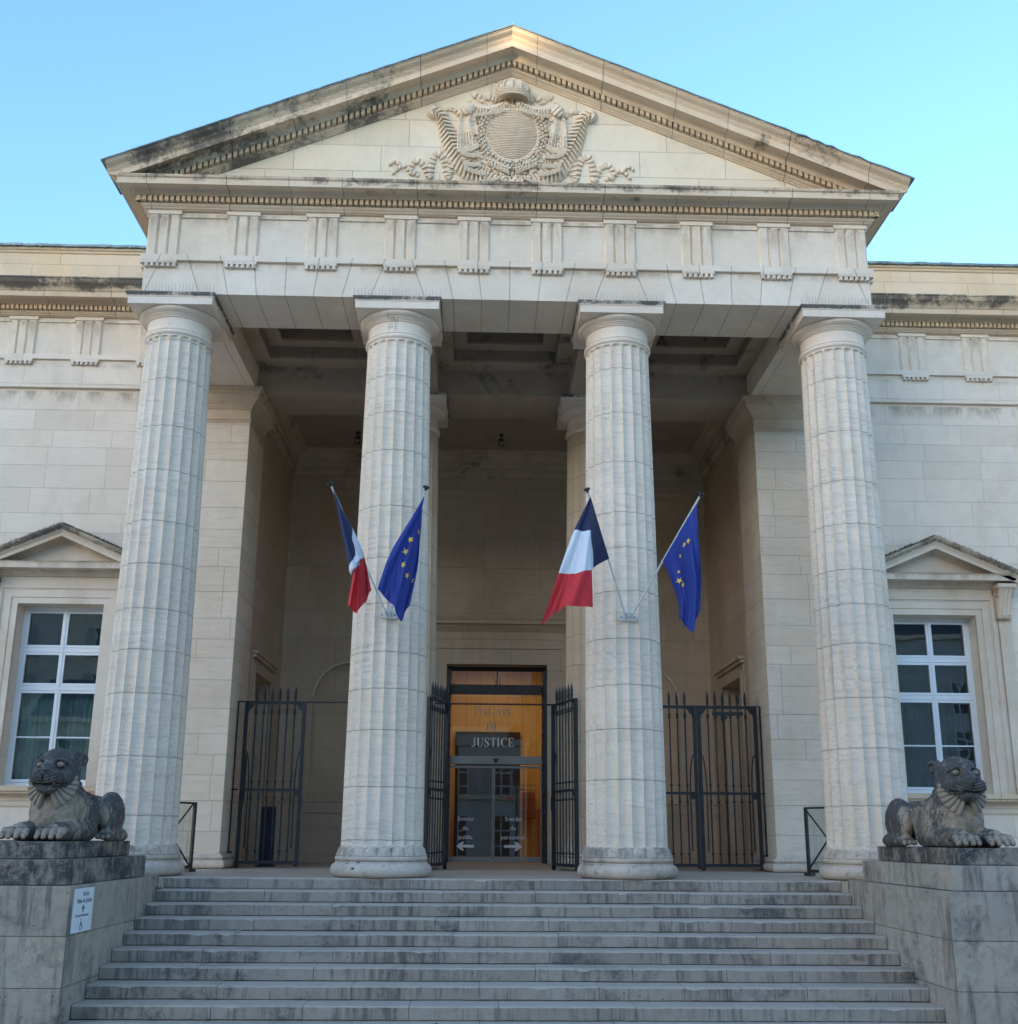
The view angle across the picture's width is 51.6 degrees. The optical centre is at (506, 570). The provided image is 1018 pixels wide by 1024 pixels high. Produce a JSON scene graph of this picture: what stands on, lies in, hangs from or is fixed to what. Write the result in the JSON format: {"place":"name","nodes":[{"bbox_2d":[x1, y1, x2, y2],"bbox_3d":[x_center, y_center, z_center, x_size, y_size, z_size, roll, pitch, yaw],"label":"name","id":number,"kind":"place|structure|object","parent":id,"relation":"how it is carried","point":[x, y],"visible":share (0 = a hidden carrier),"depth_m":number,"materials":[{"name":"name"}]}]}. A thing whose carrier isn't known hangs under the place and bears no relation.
{"place":"outdoors","nodes":[
{"label":"outdoors","id":0,"kind":"place"},
{"bbox_2d":[158,862,848,893],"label":"portico floor","id":1,"kind":"structure","parent":0,"point":[451,871],"depth_m":18.97,"materials":[{"name":"grey stone"}]},
{"bbox_2d":[177,801,196,871],"bbox_3d":[-5.810,4.611,18.268,0.120,1.200,1.200,-6,-16,24],"label":"railing","id":2,"kind":"object","parent":1,"relation":"on","point":[189,865],"visible":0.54,"depth_m":18.67,"materials":[{"name":"black metal"}]},
{"bbox_2d":[255,807,276,866],"bbox_3d":[-5.041,5.590,22.164,0.380,1.220,0.300,1,-14,-1],"label":"navy stand","id":3,"kind":"object","parent":1,"relation":"on","point":[268,827],"visible":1,"depth_m":22.12,"materials":[{"name":"blue"}]},
{"bbox_2d":[234,686,306,867],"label":"iron gate","id":4,"kind":"structure","parent":1,"relation":"on","point":[302,708],"depth_m":21.32,"materials":[{"name":"black metal"}]},
{"bbox_2d":[662,690,701,868],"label":"iron gate","id":5,"kind":"structure","parent":1,"relation":"on","point":[692,712],"depth_m":21.54,"materials":[{"name":"black metal"}]},
{"bbox_2d":[803,807,826,875],"bbox_3d":[5.684,4.769,18.554,0.120,1.200,1.200,8,-16,-27],"label":"railing","id":6,"kind":"object","parent":1,"relation":"on","point":[809,864],"visible":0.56,"depth_m":18.91,"materials":[{"name":"black metal"}]},
{"bbox_3d":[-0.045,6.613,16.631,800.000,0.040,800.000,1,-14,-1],"label":"ground","id":7,"kind":"structure","parent":0,"visible":0},
{"bbox_2d":[0,840,158,1023],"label":"lion pedestal","id":8,"kind":"object","parent":7,"relation":"on","point":[50,964],"visible":0.76,"depth_m":12.58,"materials":[{"name":"stone"}]},
{"bbox_2d":[0,748,127,840],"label":"lion statue","id":9,"kind":"object","parent":8,"relation":"on","point":[65,806],"visible":1,"depth_m":13.60,"materials":[{"name":"stone"}]},
{"bbox_2d":[70,887,94,933],"bbox_3d":[-5.171,4.132,12.835,0.020,0.510,0.650,1,-14,-1],"label":"access sign","id":10,"kind":"object","parent":8,"relation":"attached to","point":[82,908],"visible":1,"depth_m":12.80,"materials":[{"name":"white plastic"}]},
{"bbox_2d":[63,876,946,1023],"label":"stone staircase","id":11,"kind":"structure","parent":7,"relation":"on","point":[281,950],"depth_m":14.04,"materials":[{"name":"grey stone"}]},
{"bbox_2d":[0,23,1017,879],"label":"courthouse","id":12,"kind":"structure","parent":7,"relation":"on","point":[174,567],"depth_m":20.93,"materials":[{"name":"stone"}]},
{"bbox_2d":[127,282,213,291],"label":"bird spikes","id":13,"kind":"object","parent":12,"relation":"on","point":[166,286],"visible":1,"depth_m":18.61,"materials":[{"name":"grey metal"}]},
{"bbox_2d":[239,650,279,865],"bbox_3d":[-5.835,4.298,24.015,0.570,4.620,2.580,1,-14,-1],"label":"side door","id":14,"kind":"structure","parent":12,"relation":"in","point":[262,666],"depth_m":23.48,"materials":[{"name":"beige paint"}]},
{"bbox_2d":[227,701,347,852],"bbox_3d":[-4.152,4.173,21.401,2.840,3.040,0.028,1,-14,-1],"label":"gate rail","id":15,"kind":"object","parent":12,"relation":"attached to","point":[232,789],"visible":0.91,"depth_m":21.47,"materials":[{"name":"metal"}]},
{"bbox_2d":[355,431,360,443],"bbox_3d":[-3.781,-3.386,26.733,0.161,0.300,0.160,1,-14,-1],"label":"ceiling lantern","id":16,"kind":"object","parent":12,"relation":"hanging from","point":[358,438],"visible":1,"depth_m":26.72,"materials":[{"name":"brown metal"}]},
{"bbox_2d":[380,608,396,618],"bbox_3d":[-1.947,0.699,17.329,0.280,0.142,0.174,1,-14,-1],"label":"flag bracket","id":17,"kind":"object","parent":12,"relation":"attached to","point":[388,615],"visible":0.97,"depth_m":17.36,"materials":[{"name":"white metal"}]},
{"bbox_2d":[327,481,385,613],"bbox_3d":[-2.218,-0.273,16.784,0.506,2.148,1.515,-10,-17,35],"label":"flag","id":18,"kind":"object","parent":17,"relation":"attached to","point":[360,589],"visible":1,"depth_m":16.31,"materials":[{"name":"multicoloured fabric"}]},
{"bbox_2d":[378,485,429,620],"bbox_3d":[-1.612,-0.176,16.872,0.758,2.192,1.314,1,-14,-1],"label":"flag","id":19,"kind":"object","parent":17,"relation":"attached to","point":[397,583],"visible":1,"depth_m":16.27,"materials":[{"name":"blue fabric"}]},
{"bbox_2d":[354,287,440,295],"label":"bird spikes","id":20,"kind":"object","parent":12,"relation":"on","point":[389,291],"visible":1,"depth_m":18.70,"materials":[{"name":"grey metal"}]},
{"bbox_2d":[423,682,449,868],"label":"iron gate","id":21,"kind":"structure","parent":12,"relation":"attached to","point":[445,711],"depth_m":20.87,"materials":[{"name":"black metal"}]},
{"bbox_2d":[446,669,451,849],"bbox_3d":[-1.480,4.859,26.479,0.123,4.760,0.409,1,-14,-1],"label":"door frame","id":22,"kind":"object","parent":12,"relation":"in","point":[449,685],"depth_m":26.76,"materials":[{"name":"black paint"}]},
{"bbox_2d":[447,667,545,862],"bbox_3d":[-0.274,4.883,26.762,2.560,4.910,0.235,1,-14,-1],"label":"entrance door","id":23,"kind":"structure","parent":12,"relation":"in","point":[466,689],"depth_m":26.72,"materials":[{"name":"brown metal"}]},
{"bbox_2d":[436,703,564,705],"bbox_3d":[-0.123,2.767,21.870,2.700,0.036,0.036,1,-14,-1],"label":"gate rail","id":24,"kind":"object","parent":12,"relation":"attached to","point":[497,704],"visible":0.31,"depth_m":21.85,"materials":[{"name":"metal"}]},
{"bbox_2d":[498,434,503,446],"bbox_3d":[-0.132,-3.336,26.824,0.161,0.300,0.160,1,-14,-1],"label":"ceiling lantern","id":25,"kind":"object","parent":12,"relation":"hanging from","point":[501,439],"visible":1,"depth_m":26.81,"materials":[{"name":"brown metal"}]},
{"bbox_2d":[542,670,546,862],"bbox_3d":[0.946,4.892,26.539,0.123,4.760,0.409,1,-14,-1],"label":"door frame","id":26,"kind":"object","parent":12,"relation":"in","point":[544,682],"depth_m":26.40,"materials":[{"name":"black paint"}]},
{"bbox_2d":[551,682,578,869],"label":"iron gate","id":27,"kind":"structure","parent":12,"relation":"attached to","point":[562,694],"depth_m":20.96,"materials":[{"name":"black metal"}]},
{"bbox_2d":[583,292,663,300],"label":"bird spikes","id":28,"kind":"object","parent":12,"relation":"on","point":[633,296],"visible":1,"depth_m":18.81,"materials":[{"name":"grey metal"}]},
{"bbox_2d":[619,611,635,620],"bbox_3d":[2.011,0.744,17.430,0.280,0.142,0.174,1,-14,-1],"label":"flag bracket","id":29,"kind":"object","parent":12,"relation":"attached to","point":[629,617],"visible":1,"depth_m":17.46,"materials":[{"name":"white metal"}]},
{"bbox_2d":[541,487,625,624],"bbox_3d":[1.446,-0.152,16.776,1.905,2.255,0.604,12,-18,-39],"label":"flag","id":30,"kind":"object","parent":29,"relation":"attached to","point":[586,553],"visible":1,"depth_m":16.26,"materials":[{"name":"multicoloured fabric"}]},
{"bbox_2d":[631,491,704,632],"bbox_3d":[2.525,-0.040,16.934,0.256,2.299,1.597,13,-19,-41],"label":"flag","id":31,"kind":"object","parent":29,"relation":"attached to","point":[681,560],"visible":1,"depth_m":16.54,"materials":[{"name":"blue fabric"}]},
{"bbox_2d":[663,705,767,856],"bbox_3d":[3.885,4.283,21.602,2.840,3.040,0.028,1,-14,-1],"label":"gate rail","id":32,"kind":"object","parent":12,"relation":"attached to","point":[763,794],"visible":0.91,"depth_m":21.73,"materials":[{"name":"metal"}]},
{"bbox_2d":[696,692,763,870],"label":"iron gate","id":33,"kind":"structure","parent":12,"relation":"attached to","point":[756,795],"depth_m":21.56,"materials":[{"name":"black metal"}]},
{"bbox_2d":[712,712,742,720],"bbox_3d":[4.601,3.020,21.853,0.650,0.190,0.110,1,-14,-1],"label":"security camera","id":34,"kind":"object","parent":33,"relation":"attached to","point":[729,714],"visible":1,"depth_m":21.89,"materials":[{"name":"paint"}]},
{"bbox_2d":[713,655,753,868],"bbox_3d":[5.431,4.452,24.296,0.570,4.620,2.580,1,-14,-1],"label":"door frame","id":35,"kind":"structure","parent":12,"relation":"in","point":[734,670],"depth_m":24.42,"materials":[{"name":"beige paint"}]},
{"bbox_2d":[801,295,881,304],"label":"bird spikes","id":36,"kind":"object","parent":12,"relation":"on","point":[842,301],"visible":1,"depth_m":18.91,"materials":[{"name":"grey metal"}]},
{"bbox_2d":[848,846,1017,1023],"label":"lion pedestal","id":37,"kind":"object","parent":7,"relation":"on","point":[944,920],"visible":0.8,"depth_m":12.90,"materials":[{"name":"stone"}]},
{"bbox_2d":[882,756,1015,847],"bbox_3d":[6.034,3.204,14.561,1.032,1.194,2.409,1,-14,-1],"label":"lion statue","id":38,"kind":"object","parent":37,"relation":"on","point":[948,812],"visible":1,"depth_m":13.91,"materials":[{"name":"stone"}]}
]}

